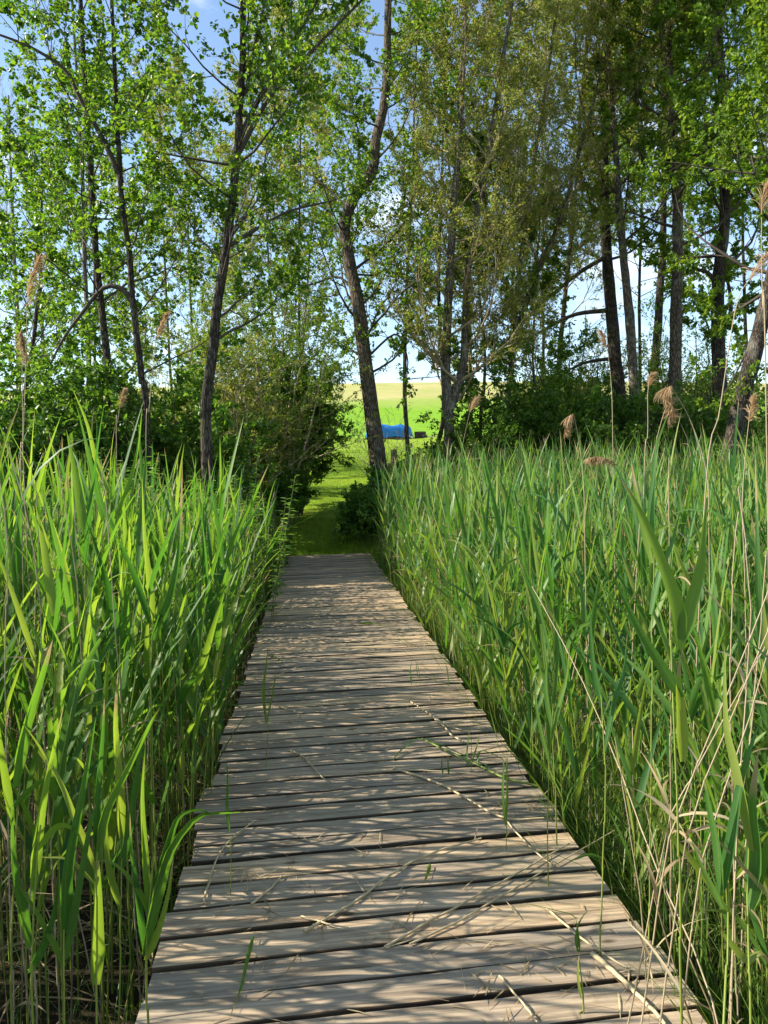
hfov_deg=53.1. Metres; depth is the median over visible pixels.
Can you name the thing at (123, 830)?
reed
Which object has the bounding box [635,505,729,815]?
reed
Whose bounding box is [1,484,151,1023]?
reed
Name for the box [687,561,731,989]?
reed
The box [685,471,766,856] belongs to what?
reed
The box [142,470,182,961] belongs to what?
reed
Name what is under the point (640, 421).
hazel bush
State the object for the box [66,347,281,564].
elder bush
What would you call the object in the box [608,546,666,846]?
reed
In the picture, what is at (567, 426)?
dry reed
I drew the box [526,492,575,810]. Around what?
reed
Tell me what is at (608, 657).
reed
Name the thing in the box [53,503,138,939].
reed
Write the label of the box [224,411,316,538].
hazel bush
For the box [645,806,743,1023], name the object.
dry stalk
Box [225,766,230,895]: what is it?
reed shoot
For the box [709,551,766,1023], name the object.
dry stalk
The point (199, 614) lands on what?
reed
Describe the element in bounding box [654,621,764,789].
reed
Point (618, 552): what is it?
reed
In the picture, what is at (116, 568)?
reed
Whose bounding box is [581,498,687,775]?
reed
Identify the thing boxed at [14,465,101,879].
reed
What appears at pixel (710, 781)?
reed
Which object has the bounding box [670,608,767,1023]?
reed
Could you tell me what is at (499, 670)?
reed
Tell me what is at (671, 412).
dry reed
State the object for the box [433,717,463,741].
dry stalk
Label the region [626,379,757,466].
hazel bush
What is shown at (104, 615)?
reed
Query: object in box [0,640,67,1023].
reed
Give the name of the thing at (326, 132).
background tree
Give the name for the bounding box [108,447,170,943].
reed
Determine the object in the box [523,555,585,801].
reed
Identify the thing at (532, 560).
reed
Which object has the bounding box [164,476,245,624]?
willowherb
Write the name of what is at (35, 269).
dry reed
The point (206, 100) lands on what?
background tree
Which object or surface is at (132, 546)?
reed
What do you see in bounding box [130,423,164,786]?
reed
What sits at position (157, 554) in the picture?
reed
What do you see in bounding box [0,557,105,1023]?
reed
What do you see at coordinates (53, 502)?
willowherb
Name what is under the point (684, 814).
dry stalk
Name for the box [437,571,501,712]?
reed
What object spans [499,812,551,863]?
dry stalk
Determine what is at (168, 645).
reed
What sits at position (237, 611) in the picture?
reed
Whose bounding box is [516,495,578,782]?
reed
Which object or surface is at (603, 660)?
reed
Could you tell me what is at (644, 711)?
reed
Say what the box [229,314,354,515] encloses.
hazel bush
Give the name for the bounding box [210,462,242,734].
reed
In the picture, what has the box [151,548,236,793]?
reed
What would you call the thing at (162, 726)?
reed
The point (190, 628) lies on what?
reed
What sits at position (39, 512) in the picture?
reed
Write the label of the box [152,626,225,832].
reed
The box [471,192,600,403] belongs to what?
young tree
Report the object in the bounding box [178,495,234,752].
reed
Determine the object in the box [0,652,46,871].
reed
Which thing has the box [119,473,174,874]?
reed
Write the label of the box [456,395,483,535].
dry reed
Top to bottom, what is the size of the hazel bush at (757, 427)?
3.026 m
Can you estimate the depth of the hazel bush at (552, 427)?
16.75 m
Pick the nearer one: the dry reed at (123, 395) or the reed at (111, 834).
the reed at (111, 834)
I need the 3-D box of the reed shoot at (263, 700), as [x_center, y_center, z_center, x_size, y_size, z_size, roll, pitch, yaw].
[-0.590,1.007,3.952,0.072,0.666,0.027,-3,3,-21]
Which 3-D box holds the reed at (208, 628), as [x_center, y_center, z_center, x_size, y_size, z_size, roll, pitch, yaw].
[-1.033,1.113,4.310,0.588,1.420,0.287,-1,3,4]
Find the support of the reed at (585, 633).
on the ground at (390, 396)
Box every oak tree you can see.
[477,0,716,428]
[536,0,742,405]
[568,0,766,432]
[581,0,767,445]
[603,0,767,481]
[616,0,767,439]
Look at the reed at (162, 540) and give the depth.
4.26 m
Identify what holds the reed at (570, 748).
on the ground at (390, 396)
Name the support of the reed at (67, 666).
on the ground at (390, 396)
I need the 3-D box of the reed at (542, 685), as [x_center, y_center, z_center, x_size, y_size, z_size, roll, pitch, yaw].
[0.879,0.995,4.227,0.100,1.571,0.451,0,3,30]
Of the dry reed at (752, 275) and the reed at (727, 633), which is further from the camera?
the reed at (727, 633)
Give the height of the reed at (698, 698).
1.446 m
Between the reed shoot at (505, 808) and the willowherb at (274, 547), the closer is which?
the reed shoot at (505, 808)
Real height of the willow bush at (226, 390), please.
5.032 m
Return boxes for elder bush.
[0,320,141,512]
[0,328,182,505]
[0,365,133,532]
[28,347,266,552]
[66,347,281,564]
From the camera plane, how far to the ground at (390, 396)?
4.53 m
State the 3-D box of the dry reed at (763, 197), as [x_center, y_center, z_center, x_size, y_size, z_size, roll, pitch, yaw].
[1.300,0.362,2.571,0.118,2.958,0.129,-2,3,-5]
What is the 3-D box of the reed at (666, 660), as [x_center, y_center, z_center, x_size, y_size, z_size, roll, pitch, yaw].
[1.216,0.780,3.385,0.573,2.078,0.397,-2,3,-9]
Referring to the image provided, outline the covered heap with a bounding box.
[365,424,413,439]
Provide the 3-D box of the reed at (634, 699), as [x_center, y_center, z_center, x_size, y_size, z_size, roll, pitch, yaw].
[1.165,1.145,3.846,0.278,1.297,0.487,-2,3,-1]
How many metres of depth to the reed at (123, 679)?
2.79 m
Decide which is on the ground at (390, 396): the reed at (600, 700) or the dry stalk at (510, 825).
the reed at (600, 700)
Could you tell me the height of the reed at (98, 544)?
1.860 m
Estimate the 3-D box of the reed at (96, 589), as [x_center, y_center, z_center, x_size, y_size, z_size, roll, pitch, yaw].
[-1.257,0.883,3.309,0.546,2.006,0.176,-4,4,-37]
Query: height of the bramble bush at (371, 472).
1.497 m
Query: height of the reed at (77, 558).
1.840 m
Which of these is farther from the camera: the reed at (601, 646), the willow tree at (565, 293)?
the willow tree at (565, 293)
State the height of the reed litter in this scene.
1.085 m
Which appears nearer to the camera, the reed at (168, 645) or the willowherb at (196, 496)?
the reed at (168, 645)
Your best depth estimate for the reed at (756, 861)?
1.60 m
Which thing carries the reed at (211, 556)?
on the ground at (390, 396)
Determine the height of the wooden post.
1.106 m
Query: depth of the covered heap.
57.31 m
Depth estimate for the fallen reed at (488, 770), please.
3.88 m
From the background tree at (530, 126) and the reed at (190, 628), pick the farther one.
the background tree at (530, 126)
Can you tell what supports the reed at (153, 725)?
on the ground at (390, 396)
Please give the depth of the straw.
2.50 m
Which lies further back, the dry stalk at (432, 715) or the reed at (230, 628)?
the dry stalk at (432, 715)
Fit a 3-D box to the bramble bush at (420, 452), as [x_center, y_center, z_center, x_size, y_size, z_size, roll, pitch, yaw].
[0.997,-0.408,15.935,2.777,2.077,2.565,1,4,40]
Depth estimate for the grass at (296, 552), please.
15.80 m
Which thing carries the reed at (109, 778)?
on the ground at (390, 396)
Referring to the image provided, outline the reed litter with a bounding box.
[0,595,767,1023]
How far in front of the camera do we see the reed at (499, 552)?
4.98 m
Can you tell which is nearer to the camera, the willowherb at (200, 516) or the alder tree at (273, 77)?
the willowherb at (200, 516)
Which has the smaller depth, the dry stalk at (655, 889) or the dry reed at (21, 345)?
the dry stalk at (655, 889)
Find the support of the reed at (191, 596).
on the ground at (390, 396)
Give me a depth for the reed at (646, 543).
2.40 m
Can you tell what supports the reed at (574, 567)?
on the ground at (390, 396)
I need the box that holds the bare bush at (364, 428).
[340,402,419,475]
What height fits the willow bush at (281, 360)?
6.159 m
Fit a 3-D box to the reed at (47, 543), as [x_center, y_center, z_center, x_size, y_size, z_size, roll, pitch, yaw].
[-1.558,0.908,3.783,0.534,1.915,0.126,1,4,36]
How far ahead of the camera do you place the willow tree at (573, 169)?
17.01 m
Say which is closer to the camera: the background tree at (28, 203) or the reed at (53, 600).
the reed at (53, 600)
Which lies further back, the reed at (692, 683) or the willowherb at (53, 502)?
the willowherb at (53, 502)
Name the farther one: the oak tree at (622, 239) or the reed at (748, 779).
the oak tree at (622, 239)
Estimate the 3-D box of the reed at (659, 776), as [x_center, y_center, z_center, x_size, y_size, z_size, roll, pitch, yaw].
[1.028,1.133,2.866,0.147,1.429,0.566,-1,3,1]
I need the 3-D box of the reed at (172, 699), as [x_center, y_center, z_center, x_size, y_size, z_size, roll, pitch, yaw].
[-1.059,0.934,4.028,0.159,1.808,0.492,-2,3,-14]
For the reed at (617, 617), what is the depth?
4.38 m
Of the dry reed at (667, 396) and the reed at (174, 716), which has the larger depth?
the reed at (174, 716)
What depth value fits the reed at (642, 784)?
2.84 m
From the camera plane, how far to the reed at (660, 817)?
3.04 m
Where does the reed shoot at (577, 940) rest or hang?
on the boardwalk
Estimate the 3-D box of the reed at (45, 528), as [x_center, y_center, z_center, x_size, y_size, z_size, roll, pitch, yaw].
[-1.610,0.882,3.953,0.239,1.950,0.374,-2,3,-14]
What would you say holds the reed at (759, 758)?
on the ground at (390, 396)
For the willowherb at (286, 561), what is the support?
on the ground at (390, 396)
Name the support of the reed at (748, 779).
on the ground at (390, 396)
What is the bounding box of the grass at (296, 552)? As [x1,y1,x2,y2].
[261,446,424,568]
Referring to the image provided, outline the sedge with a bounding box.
[0,527,767,1023]
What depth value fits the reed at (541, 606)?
4.78 m
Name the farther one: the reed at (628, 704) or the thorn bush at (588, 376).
the thorn bush at (588, 376)
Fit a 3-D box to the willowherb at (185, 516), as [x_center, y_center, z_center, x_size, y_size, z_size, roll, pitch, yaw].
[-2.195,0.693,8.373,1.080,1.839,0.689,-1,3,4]
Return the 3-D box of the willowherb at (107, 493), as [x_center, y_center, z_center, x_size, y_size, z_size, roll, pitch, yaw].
[-3.640,0.458,9.885,1.205,2.212,1.191,-1,3,13]
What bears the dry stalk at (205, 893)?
on the boardwalk
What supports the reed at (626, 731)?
on the ground at (390, 396)
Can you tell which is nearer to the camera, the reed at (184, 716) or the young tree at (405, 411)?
the reed at (184, 716)
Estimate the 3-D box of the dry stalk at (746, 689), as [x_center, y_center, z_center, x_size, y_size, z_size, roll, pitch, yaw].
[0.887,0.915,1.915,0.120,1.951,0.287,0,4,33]
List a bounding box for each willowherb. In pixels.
[28,449,115,549]
[45,460,122,595]
[46,473,101,541]
[53,462,139,631]
[68,489,187,595]
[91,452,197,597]
[117,444,205,531]
[146,491,207,579]
[163,480,225,542]
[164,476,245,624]
[174,481,263,608]
[183,468,258,548]
[186,438,280,595]
[186,456,302,657]
[215,492,276,634]
[239,533,287,619]
[242,517,279,606]
[242,527,277,586]
[254,497,295,571]
[258,526,293,574]
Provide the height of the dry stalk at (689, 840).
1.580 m
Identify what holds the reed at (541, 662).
on the ground at (390, 396)
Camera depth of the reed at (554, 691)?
3.05 m
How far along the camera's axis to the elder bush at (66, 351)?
11.80 m
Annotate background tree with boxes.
[0,36,184,406]
[0,95,81,396]
[65,30,300,409]
[68,54,261,395]
[167,0,432,359]
[167,54,374,385]
[234,0,400,403]
[380,0,530,442]
[422,0,591,395]
[460,0,631,381]
[561,0,740,398]
[630,0,767,350]
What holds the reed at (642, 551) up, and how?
on the ground at (390, 396)
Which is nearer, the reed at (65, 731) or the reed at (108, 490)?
the reed at (65, 731)
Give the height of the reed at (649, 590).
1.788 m
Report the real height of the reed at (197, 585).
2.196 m
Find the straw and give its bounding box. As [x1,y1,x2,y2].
[168,596,664,1023]
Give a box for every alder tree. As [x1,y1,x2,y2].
[0,0,225,456]
[0,0,245,482]
[0,134,96,398]
[4,1,153,410]
[92,0,441,504]
[252,0,477,472]
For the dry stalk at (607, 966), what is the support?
on the boardwalk
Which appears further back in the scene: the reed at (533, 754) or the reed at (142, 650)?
the reed at (142, 650)
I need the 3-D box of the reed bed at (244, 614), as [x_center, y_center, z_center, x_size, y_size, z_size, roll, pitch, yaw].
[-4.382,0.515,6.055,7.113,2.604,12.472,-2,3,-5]
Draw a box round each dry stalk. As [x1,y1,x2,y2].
[0,483,46,1023]
[72,479,104,981]
[202,820,254,904]
[250,872,284,904]
[289,749,326,781]
[300,915,348,927]
[303,838,481,932]
[358,769,485,774]
[383,843,569,948]
[393,767,543,819]
[409,700,461,729]
[409,830,614,944]
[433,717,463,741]
[498,975,537,1022]
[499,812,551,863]
[532,587,718,1023]
[546,908,627,967]
[590,951,666,1023]
[611,628,767,1023]
[612,591,767,1023]
[614,737,703,990]
[626,651,767,1023]
[627,646,764,1023]
[639,474,689,959]
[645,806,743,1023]
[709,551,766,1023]
[715,511,767,1023]
[718,486,766,1023]
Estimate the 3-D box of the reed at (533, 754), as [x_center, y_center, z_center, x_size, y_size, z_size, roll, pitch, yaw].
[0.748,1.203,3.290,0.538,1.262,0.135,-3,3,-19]
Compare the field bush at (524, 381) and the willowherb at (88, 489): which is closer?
the willowherb at (88, 489)
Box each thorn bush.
[457,277,662,414]
[574,285,710,428]
[625,285,767,438]
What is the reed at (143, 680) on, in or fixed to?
on the ground at (390, 396)
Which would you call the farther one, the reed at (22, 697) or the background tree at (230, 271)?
the background tree at (230, 271)
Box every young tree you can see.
[350,2,471,463]
[384,22,492,450]
[446,129,562,443]
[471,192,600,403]
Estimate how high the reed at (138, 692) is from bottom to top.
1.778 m
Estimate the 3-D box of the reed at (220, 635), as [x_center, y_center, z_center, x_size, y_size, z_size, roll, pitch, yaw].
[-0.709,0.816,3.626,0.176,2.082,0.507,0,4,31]
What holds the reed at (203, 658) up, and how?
on the ground at (390, 396)
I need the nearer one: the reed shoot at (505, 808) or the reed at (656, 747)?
the reed shoot at (505, 808)
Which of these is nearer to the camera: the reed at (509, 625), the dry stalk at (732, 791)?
the dry stalk at (732, 791)
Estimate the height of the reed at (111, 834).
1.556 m
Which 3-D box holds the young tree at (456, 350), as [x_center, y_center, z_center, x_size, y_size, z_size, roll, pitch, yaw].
[2.291,-4.067,17.047,2.543,8.811,3.058,-4,4,-36]
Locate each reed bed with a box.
[0,406,287,1023]
[366,399,767,1023]
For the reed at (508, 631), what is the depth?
4.17 m
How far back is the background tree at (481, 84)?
26.45 m
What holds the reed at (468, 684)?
on the ground at (390, 396)
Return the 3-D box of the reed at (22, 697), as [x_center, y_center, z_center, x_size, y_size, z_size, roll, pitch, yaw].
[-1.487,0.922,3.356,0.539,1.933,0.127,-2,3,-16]
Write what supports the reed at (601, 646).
on the ground at (390, 396)
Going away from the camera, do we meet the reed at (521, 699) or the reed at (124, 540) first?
the reed at (124, 540)
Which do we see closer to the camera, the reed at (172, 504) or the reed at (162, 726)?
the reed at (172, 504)
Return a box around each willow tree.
[360,0,576,462]
[435,0,673,422]
[463,0,649,413]
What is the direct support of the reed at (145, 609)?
on the ground at (390, 396)
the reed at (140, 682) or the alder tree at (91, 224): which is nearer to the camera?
the reed at (140, 682)
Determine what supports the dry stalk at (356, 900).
on the boardwalk
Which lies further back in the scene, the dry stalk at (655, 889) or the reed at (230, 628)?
the reed at (230, 628)
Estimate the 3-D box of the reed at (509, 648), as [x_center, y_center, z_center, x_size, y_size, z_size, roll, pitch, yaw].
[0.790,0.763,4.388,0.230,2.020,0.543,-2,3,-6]
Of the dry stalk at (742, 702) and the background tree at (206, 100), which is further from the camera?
the background tree at (206, 100)
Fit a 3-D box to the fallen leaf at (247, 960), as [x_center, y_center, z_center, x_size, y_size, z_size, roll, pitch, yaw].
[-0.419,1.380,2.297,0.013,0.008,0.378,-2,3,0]
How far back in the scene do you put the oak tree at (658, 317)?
21.87 m
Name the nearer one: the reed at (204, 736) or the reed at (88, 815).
the reed at (88, 815)
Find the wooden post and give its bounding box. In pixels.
[391,449,396,468]
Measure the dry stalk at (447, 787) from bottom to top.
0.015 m
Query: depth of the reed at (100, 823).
1.95 m
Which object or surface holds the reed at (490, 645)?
on the ground at (390, 396)
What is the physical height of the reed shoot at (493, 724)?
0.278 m
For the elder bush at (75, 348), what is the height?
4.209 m
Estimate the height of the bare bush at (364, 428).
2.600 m
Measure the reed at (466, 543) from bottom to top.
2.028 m
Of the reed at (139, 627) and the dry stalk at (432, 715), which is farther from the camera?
the dry stalk at (432, 715)
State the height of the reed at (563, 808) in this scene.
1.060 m
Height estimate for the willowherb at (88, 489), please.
2.191 m
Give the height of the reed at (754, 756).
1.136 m
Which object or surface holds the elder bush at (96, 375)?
on the ground at (390, 396)
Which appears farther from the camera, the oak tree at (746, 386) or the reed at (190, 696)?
the oak tree at (746, 386)
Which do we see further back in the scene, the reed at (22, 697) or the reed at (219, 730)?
the reed at (219, 730)
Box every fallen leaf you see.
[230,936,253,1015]
[424,863,430,881]
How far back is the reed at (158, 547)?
4.62 m
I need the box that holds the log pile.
[414,431,426,437]
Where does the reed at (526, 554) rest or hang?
on the ground at (390, 396)
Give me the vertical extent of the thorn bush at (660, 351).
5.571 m
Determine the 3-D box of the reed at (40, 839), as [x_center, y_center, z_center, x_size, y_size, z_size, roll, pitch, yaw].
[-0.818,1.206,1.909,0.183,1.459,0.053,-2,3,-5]
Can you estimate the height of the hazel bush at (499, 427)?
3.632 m
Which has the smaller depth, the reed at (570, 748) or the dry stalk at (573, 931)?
the dry stalk at (573, 931)
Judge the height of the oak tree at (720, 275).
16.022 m
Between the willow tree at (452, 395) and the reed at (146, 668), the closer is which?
the reed at (146, 668)
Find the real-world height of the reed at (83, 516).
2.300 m
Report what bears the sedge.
on the ground at (390, 396)
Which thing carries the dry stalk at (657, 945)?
on the ground at (390, 396)
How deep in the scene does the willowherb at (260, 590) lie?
9.63 m
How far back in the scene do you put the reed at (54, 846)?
2.85 m
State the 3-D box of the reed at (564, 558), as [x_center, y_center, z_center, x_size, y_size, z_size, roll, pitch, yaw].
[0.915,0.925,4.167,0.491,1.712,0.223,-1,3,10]
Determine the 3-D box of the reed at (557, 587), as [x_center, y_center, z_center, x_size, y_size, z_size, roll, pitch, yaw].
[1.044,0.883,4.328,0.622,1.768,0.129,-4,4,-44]
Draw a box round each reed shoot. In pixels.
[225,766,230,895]
[262,645,275,762]
[466,735,479,772]
[488,704,497,743]
[502,753,508,849]
[575,910,587,951]
[577,957,584,1013]
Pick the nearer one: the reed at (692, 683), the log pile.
the reed at (692, 683)
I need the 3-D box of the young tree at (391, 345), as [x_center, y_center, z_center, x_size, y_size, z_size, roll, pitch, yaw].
[1.319,-5.826,18.127,2.719,11.838,2.099,-4,4,-36]
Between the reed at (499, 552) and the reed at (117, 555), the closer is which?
the reed at (117, 555)
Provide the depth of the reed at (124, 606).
3.07 m
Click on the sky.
(208, 10)
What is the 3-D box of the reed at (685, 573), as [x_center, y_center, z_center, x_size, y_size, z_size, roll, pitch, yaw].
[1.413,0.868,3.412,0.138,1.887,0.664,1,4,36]
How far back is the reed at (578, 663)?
4.10 m
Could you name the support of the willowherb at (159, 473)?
on the ground at (390, 396)
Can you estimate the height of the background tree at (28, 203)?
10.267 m
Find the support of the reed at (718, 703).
on the ground at (390, 396)
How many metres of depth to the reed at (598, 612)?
4.16 m
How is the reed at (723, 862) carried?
on the ground at (390, 396)
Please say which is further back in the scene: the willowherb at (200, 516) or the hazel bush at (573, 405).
the hazel bush at (573, 405)
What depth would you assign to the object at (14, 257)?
26.97 m
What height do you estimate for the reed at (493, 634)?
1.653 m
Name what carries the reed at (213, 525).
on the ground at (390, 396)
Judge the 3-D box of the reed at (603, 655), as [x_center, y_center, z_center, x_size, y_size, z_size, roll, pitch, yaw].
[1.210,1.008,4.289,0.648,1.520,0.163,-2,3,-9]
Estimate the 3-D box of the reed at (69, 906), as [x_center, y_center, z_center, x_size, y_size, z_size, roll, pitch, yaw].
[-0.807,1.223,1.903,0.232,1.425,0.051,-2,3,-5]
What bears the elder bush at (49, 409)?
on the ground at (390, 396)
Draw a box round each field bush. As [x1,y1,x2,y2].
[510,359,610,425]
[659,359,767,436]
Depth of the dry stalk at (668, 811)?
1.86 m
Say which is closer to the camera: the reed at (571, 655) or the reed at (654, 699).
the reed at (654, 699)
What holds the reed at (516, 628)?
on the ground at (390, 396)
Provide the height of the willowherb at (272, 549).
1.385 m
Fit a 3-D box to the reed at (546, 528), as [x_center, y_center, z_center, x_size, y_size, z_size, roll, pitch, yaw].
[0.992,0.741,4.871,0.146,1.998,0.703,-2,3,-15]
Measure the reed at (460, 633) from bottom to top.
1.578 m
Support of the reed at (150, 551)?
on the ground at (390, 396)
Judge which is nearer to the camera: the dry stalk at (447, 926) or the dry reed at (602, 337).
the dry stalk at (447, 926)
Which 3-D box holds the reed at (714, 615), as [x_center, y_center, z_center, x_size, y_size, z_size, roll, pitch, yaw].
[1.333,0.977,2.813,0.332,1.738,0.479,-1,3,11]
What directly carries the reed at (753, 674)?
on the ground at (390, 396)
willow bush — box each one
[121,284,320,512]
[143,236,397,531]
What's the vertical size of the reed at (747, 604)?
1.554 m
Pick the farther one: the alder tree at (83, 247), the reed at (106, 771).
the alder tree at (83, 247)
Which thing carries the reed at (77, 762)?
on the ground at (390, 396)
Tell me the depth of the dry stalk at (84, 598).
3.00 m
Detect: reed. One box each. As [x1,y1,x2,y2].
[0,442,96,1023]
[0,488,39,864]
[0,490,51,781]
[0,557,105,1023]
[0,574,76,942]
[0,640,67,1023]
[0,647,133,1022]
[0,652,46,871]
[0,719,109,1014]
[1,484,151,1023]
[1,607,21,835]
[4,501,95,939]
[4,663,80,982]
[6,719,95,1023]
[8,513,134,1004]
[10,330,35,733]
[10,550,121,1023]
[11,706,85,1023]
[13,531,109,985]
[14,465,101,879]
[20,251,47,860]
[20,607,70,750]
[22,615,124,993]
[23,702,158,1023]
[25,671,126,849]
[26,462,101,1018]
[26,487,145,919]
[27,513,81,811]
[32,488,84,593]
[36,487,103,1020]
[39,520,82,876]
[42,543,81,930]
[43,568,118,913]
[44,504,95,865]
[44,524,82,813]
[49,538,145,825]
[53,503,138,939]
[57,514,172,1015]
[60,533,198,1023]
[66,407,130,945]
[66,580,162,1023]
[68,403,167,797]
[68,534,143,869]
[73,391,146,920]
[74,474,211,923]
[76,405,140,792]
[77,521,103,799]
[81,461,166,1006]
[88,542,151,914]
[91,524,134,688]
[94,521,162,873]
[99,580,176,882]
[99,740,242,1023]
[100,560,160,737]
[104,674,153,1023]
[105,492,211,910]
[106,515,136,672]
[106,534,147,963]
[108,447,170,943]
[113,544,166,869]
[114,495,168,821]
[114,550,204,912]
[115,471,156,700]
[116,387,128,595]
[116,454,196,628]
[116,503,183,929]
[117,472,193,842]
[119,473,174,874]
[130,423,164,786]
[134,484,193,775]
[141,534,165,829]
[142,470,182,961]
[142,569,177,818]
[143,545,233,856]
[146,311,172,809]
[146,503,192,810]
[146,520,214,851]
[150,470,201,825]
[150,479,190,803]
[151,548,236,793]
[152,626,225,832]
[153,571,246,787]
[156,551,228,848]
[162,417,264,787]
[165,462,222,869]
[166,448,243,819]
[168,522,192,836]
[170,601,252,787]
[175,512,226,866]
[175,601,243,771]
[176,485,209,814]
[176,535,209,803]
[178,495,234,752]
[185,483,220,791]
[188,487,233,866]
[192,468,250,801]
[192,487,274,764]
[194,599,246,783]
[201,574,247,735]
[201,626,226,774]
[205,446,248,634]
[205,503,243,773]
[207,465,282,718]
[208,460,311,794]
[208,494,253,759]
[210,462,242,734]
[392,737,537,786]
[416,471,509,692]
[434,542,514,711]
[436,542,522,708]
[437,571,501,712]
[438,597,486,708]
[439,450,570,744]
[447,463,497,721]
[447,535,532,751]
[449,548,548,759]
[452,540,496,732]
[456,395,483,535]
[458,481,565,787]
[464,527,500,729]
[468,496,555,760]
[468,555,542,752]
[469,484,601,778]
[480,559,514,741]
[482,489,527,732]
[482,497,570,753]
[482,517,521,759]
[487,474,538,742]
[488,625,532,775]
[496,711,593,827]
[498,652,603,822]
[499,474,537,780]
[500,504,610,836]
[506,592,603,852]
[507,527,596,815]
[509,471,569,649]
[512,545,558,844]
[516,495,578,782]
[518,508,562,805]
[520,517,657,803]
[521,479,596,736]
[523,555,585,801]
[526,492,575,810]
[528,557,551,772]
[530,493,587,775]
[533,521,594,807]
[535,647,569,885]
[536,607,592,845]
[537,586,542,787]
[538,471,670,848]
[538,562,563,763]
[545,563,635,799]
[551,510,673,830]
[551,566,680,919]
[555,521,674,814]
[561,414,589,846]
[562,548,694,858]
[564,583,639,823]
[570,612,626,955]
[574,587,728,968]
[575,623,619,871]
[575,714,673,928]
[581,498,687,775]
[581,559,745,920]
[582,455,735,863]
[582,457,761,700]
[584,529,679,790]
[588,631,631,913]
[591,571,710,828]
[592,660,664,921]
[597,328,617,779]
[597,636,654,838]
[600,543,667,859]
[604,450,666,774]
[604,465,669,823]
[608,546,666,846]
[611,478,706,1023]
[613,576,767,1023]
[615,519,736,877]
[616,684,767,1021]
[617,491,663,774]
[617,511,707,728]
[622,401,682,851]
[622,624,746,1017]
[623,649,719,915]
[630,436,679,939]
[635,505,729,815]
[638,371,657,818]
[638,635,686,959]
[638,718,667,925]
[653,386,713,898]
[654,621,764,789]
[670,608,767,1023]
[670,652,763,1022]
[671,632,765,1017]
[673,504,724,903]
[673,537,767,1019]
[681,538,745,814]
[684,250,767,965]
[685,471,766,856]
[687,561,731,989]
[688,595,754,1023]
[689,549,766,975]
[691,574,767,780]
[691,719,767,1023]
[693,645,767,1023]
[695,525,754,750]
[704,493,745,885]
[721,675,767,814]
[723,646,767,1023]
[729,496,767,738]
[742,391,760,673]
[751,178,767,538]
[751,641,767,845]
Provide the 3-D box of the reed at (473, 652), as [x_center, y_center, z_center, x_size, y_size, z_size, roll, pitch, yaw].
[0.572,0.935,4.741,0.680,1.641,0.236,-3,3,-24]
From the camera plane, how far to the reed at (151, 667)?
4.29 m
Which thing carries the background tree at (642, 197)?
on the ground at (390, 396)
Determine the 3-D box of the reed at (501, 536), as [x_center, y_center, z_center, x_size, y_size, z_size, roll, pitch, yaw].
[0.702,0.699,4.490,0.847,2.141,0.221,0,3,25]
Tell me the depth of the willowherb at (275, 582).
7.87 m
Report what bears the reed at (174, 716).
on the ground at (390, 396)
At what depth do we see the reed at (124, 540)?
3.45 m
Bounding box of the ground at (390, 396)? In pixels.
[0,382,767,1023]
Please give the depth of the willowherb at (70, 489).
8.03 m
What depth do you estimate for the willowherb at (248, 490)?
11.53 m
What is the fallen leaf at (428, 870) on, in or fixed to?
on the boardwalk
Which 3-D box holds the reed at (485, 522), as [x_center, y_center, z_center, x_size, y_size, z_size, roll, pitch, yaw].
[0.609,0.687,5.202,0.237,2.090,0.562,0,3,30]
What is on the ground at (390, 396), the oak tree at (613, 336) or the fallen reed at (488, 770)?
the oak tree at (613, 336)
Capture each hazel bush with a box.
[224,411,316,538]
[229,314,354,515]
[254,445,320,526]
[412,358,565,478]
[456,364,592,486]
[510,367,650,489]
[568,360,701,472]
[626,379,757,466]
[687,429,765,477]
[712,400,767,450]
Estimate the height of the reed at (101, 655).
1.913 m
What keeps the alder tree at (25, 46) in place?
on the ground at (390, 396)
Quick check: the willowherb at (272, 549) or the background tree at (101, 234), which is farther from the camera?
the background tree at (101, 234)
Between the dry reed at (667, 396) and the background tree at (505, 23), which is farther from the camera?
the background tree at (505, 23)
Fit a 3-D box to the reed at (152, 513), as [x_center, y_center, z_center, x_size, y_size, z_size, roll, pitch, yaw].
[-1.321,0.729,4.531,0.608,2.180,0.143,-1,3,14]
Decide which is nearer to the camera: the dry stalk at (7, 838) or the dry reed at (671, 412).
the dry stalk at (7, 838)
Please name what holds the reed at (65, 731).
on the ground at (390, 396)
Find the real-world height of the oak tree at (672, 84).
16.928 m
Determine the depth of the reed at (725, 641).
3.33 m
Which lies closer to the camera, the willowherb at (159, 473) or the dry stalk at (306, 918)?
the dry stalk at (306, 918)
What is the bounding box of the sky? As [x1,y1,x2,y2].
[0,0,767,389]
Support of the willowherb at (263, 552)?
on the ground at (390, 396)
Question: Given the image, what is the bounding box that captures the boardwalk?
[135,553,706,1023]
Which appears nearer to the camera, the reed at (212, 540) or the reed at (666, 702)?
the reed at (666, 702)
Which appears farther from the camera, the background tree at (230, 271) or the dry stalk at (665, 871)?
the background tree at (230, 271)
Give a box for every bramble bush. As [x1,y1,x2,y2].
[331,487,403,542]
[344,464,405,523]
[369,443,481,533]
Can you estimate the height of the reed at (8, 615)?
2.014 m
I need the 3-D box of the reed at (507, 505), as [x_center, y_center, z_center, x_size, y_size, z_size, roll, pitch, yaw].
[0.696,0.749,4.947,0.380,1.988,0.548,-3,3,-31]
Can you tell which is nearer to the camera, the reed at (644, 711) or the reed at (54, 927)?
the reed at (54, 927)
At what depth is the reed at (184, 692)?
3.42 m
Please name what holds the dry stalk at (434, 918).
on the boardwalk
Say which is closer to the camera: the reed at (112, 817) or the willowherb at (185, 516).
the reed at (112, 817)
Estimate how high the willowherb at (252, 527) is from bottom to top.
1.938 m

